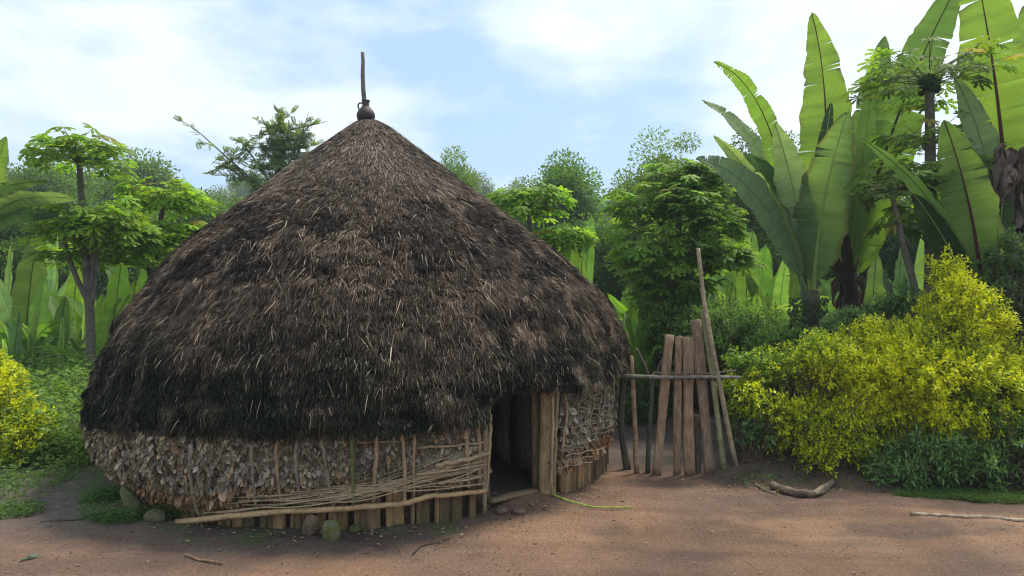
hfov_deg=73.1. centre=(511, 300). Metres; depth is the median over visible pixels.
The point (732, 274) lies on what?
enset plant
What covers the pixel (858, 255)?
enset plant
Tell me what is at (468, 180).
broadleaf tree
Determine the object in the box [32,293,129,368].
enset plant
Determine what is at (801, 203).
enset plant
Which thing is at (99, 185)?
broadleaf tree
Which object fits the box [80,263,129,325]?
enset plant
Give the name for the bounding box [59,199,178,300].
broadleaf tree
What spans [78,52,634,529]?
thatched hut
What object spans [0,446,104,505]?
weeds
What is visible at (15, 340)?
enset plant
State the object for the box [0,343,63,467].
yellow shrub
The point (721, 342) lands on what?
green bush
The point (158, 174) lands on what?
broadleaf tree
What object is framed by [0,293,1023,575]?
ground
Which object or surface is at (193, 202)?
papaya tree
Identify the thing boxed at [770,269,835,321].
enset plant
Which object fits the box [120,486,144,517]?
stone
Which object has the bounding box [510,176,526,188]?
broadleaf tree
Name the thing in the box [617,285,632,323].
enset plant
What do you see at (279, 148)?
feathery tree
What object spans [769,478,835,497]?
bent log
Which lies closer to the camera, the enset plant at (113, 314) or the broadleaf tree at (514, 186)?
the enset plant at (113, 314)
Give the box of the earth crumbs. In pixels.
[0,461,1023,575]
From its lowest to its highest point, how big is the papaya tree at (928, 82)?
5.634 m
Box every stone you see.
[27,554,38,559]
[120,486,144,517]
[143,509,166,522]
[302,514,318,536]
[322,520,340,539]
[348,524,360,532]
[495,506,507,513]
[511,508,525,514]
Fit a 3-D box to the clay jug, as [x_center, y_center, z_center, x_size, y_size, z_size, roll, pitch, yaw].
[-1.970,-2.541,9.300,0.244,0.302,0.244,0,0,0]
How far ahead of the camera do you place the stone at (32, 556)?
5.58 m
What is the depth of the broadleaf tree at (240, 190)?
120.62 m
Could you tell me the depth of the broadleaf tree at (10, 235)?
22.88 m
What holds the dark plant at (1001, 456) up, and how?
on the ground
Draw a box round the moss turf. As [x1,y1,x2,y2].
[888,486,1023,503]
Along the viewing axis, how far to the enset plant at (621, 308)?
13.92 m
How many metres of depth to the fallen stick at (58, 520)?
6.48 m
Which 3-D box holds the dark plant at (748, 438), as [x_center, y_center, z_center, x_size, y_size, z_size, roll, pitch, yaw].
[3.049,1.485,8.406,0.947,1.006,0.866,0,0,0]
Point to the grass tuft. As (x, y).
(97, 493)
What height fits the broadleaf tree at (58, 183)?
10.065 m
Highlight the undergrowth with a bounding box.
[9,343,658,402]
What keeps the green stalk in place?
on the ground
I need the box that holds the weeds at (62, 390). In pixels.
[0,334,101,466]
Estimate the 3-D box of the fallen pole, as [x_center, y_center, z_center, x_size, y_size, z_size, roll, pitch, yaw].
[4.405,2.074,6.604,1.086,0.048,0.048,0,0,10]
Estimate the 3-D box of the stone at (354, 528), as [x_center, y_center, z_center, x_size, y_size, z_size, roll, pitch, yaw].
[-1.427,2.076,6.268,0.123,0.069,0.091,0,0,0]
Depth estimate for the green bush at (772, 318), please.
11.46 m
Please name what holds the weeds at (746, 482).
on the ground
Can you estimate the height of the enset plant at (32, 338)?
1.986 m
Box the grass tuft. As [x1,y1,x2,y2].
[66,481,186,524]
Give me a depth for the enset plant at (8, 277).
14.93 m
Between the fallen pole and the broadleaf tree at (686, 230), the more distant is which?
the broadleaf tree at (686, 230)
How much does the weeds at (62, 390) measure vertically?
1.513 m
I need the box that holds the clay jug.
[357,99,374,119]
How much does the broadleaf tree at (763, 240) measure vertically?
6.516 m
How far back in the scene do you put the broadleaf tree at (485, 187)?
110.12 m
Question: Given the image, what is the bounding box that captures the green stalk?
[551,493,631,507]
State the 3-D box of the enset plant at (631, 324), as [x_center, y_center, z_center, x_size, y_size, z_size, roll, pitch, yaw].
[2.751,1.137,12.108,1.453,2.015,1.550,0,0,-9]
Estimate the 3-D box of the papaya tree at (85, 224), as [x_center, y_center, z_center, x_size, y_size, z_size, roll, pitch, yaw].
[-7.308,-0.479,11.884,2.469,4.963,2.052,0,0,0]
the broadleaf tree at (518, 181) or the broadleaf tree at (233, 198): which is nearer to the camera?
the broadleaf tree at (233, 198)
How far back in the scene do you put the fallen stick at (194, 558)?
5.50 m
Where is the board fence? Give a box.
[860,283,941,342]
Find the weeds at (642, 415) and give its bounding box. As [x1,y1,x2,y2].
[615,383,698,424]
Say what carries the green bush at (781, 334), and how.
on the ground
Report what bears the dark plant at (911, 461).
on the ground
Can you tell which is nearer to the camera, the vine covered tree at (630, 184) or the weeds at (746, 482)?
the weeds at (746, 482)
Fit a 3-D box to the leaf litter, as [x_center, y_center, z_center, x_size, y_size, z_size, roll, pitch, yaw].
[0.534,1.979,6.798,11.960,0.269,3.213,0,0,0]
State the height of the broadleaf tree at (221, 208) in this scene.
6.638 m
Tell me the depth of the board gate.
8.35 m
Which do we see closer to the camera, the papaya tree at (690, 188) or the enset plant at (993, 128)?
the enset plant at (993, 128)
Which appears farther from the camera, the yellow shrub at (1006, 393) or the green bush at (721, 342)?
the green bush at (721, 342)
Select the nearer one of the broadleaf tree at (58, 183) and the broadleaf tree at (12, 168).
the broadleaf tree at (58, 183)
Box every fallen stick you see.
[40,519,76,522]
[184,553,222,563]
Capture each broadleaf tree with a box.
[0,191,74,295]
[5,160,119,217]
[6,162,19,179]
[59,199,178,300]
[68,169,117,209]
[95,147,184,219]
[146,185,234,245]
[158,194,242,213]
[205,184,238,201]
[226,169,271,201]
[439,161,484,188]
[440,145,481,191]
[474,171,495,202]
[489,176,535,199]
[507,175,542,227]
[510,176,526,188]
[519,148,612,231]
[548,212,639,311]
[585,185,624,215]
[634,218,753,309]
[672,131,702,218]
[709,128,786,277]
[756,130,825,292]
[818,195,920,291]
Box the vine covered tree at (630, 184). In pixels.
[601,125,688,292]
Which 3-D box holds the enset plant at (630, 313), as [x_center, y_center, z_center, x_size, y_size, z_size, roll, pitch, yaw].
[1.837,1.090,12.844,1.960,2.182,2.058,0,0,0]
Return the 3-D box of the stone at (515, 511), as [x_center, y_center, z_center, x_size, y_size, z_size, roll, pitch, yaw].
[0.064,2.039,6.676,0.153,0.059,0.108,0,0,0]
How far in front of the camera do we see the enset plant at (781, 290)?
13.92 m
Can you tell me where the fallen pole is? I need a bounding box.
[910,511,1023,521]
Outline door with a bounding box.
[491,391,530,472]
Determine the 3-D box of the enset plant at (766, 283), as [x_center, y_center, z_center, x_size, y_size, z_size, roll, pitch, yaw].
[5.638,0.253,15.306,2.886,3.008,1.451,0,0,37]
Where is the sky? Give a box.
[0,0,1023,202]
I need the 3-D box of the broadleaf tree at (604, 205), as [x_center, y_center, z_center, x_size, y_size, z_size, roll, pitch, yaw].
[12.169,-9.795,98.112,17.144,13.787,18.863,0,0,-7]
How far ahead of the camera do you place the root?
7.58 m
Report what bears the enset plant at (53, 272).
on the ground
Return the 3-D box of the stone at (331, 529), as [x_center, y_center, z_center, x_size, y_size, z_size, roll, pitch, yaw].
[-1.574,2.024,6.020,0.161,0.212,0.122,0,0,0]
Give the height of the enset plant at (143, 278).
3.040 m
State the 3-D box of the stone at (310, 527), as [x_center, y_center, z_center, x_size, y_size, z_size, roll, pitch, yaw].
[-1.789,2.003,6.124,0.149,0.208,0.108,0,0,0]
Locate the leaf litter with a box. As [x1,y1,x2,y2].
[7,462,1023,575]
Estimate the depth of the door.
8.05 m
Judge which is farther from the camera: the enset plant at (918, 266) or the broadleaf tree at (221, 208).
the broadleaf tree at (221, 208)
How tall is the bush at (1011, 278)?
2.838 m
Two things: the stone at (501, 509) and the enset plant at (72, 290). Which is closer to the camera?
the stone at (501, 509)
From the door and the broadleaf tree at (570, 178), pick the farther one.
the broadleaf tree at (570, 178)
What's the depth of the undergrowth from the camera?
12.68 m
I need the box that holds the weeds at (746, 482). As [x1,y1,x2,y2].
[735,450,1020,492]
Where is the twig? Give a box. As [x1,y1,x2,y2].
[412,538,449,553]
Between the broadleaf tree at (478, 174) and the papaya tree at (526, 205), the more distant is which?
the broadleaf tree at (478, 174)
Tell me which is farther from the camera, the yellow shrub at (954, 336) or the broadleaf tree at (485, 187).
the broadleaf tree at (485, 187)
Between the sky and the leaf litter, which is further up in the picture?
the sky
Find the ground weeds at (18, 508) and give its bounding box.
[0,494,48,518]
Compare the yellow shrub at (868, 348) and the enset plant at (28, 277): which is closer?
the yellow shrub at (868, 348)
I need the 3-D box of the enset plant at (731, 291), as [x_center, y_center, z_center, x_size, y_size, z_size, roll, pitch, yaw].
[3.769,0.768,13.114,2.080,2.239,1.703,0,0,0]
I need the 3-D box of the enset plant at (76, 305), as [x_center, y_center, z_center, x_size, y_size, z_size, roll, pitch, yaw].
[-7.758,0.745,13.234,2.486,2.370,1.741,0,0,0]
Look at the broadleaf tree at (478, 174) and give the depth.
111.81 m
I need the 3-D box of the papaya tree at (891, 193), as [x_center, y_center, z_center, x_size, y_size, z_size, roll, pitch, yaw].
[5.233,0.077,9.538,1.134,3.702,1.204,0,0,-42]
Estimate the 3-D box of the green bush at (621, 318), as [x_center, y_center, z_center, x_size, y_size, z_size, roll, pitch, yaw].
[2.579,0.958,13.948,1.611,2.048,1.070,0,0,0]
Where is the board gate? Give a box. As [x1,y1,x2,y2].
[614,248,740,475]
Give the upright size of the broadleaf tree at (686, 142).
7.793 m
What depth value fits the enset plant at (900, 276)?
15.55 m
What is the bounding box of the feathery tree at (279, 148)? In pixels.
[173,103,328,196]
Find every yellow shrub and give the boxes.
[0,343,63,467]
[716,326,898,469]
[786,375,883,477]
[807,312,935,465]
[847,243,1023,459]
[959,336,1023,460]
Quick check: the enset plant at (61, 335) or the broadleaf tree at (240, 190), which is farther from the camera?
the broadleaf tree at (240, 190)
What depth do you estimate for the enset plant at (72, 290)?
14.49 m
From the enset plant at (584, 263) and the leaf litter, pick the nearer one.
the leaf litter
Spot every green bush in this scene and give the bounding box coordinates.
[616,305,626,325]
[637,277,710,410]
[667,292,771,414]
[683,301,782,415]
[739,319,821,399]
[748,296,801,392]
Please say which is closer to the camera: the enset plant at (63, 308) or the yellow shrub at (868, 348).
the yellow shrub at (868, 348)
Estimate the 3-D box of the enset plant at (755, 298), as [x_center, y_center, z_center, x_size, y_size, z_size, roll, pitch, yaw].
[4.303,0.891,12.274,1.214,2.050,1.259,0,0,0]
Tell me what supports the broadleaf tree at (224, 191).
on the ground
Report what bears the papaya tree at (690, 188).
on the ground
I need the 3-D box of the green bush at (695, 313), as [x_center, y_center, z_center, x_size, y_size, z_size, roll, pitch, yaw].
[3.360,0.805,11.090,1.690,2.140,1.146,0,0,0]
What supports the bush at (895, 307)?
on the ground
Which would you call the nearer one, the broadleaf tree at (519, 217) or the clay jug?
the clay jug
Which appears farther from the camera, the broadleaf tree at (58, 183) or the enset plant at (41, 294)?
the broadleaf tree at (58, 183)
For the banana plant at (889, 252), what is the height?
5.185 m
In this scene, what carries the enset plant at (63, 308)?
on the ground
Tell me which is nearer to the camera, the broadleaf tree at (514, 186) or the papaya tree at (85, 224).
the papaya tree at (85, 224)
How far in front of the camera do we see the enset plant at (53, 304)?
13.44 m
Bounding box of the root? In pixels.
[754,482,777,494]
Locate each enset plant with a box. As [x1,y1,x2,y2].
[0,136,78,229]
[0,236,64,354]
[0,245,12,363]
[0,296,84,352]
[0,297,84,373]
[1,300,50,377]
[2,276,54,358]
[7,311,39,366]
[18,315,73,378]
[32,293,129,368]
[39,234,90,343]
[48,262,131,344]
[57,263,147,309]
[61,304,116,363]
[62,278,138,351]
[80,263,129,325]
[560,214,594,287]
[607,291,638,321]
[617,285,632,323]
[617,301,654,399]
[625,318,658,414]
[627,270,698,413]
[692,230,795,319]
[694,218,737,306]
[696,12,855,334]
[708,245,831,313]
[713,282,734,314]
[716,260,834,328]
[747,293,761,316]
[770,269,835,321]
[819,255,883,304]
[831,0,960,336]
[858,247,906,297]
[859,120,1015,302]
[887,235,923,295]
[953,0,1023,264]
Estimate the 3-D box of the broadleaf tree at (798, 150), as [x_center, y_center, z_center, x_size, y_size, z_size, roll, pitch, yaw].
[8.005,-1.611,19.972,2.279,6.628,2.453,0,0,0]
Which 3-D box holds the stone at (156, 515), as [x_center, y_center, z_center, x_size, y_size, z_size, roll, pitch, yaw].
[-3.373,2.041,6.519,0.211,0.144,0.145,0,0,0]
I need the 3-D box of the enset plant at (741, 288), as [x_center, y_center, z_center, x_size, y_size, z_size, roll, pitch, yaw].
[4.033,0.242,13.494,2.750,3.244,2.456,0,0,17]
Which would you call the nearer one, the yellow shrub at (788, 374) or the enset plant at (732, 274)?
the yellow shrub at (788, 374)
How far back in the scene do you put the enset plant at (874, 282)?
14.05 m
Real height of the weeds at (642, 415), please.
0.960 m
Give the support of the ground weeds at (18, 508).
on the ground
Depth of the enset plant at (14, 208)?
11.03 m
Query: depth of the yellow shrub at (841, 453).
8.01 m
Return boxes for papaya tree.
[14,123,167,382]
[90,176,219,277]
[484,182,598,252]
[598,158,768,311]
[841,35,1023,288]
[843,167,942,306]
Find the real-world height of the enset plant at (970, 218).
4.315 m
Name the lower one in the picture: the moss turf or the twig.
the twig
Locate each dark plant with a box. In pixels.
[723,389,799,461]
[842,409,996,490]
[922,387,1023,491]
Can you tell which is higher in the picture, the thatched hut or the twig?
the thatched hut

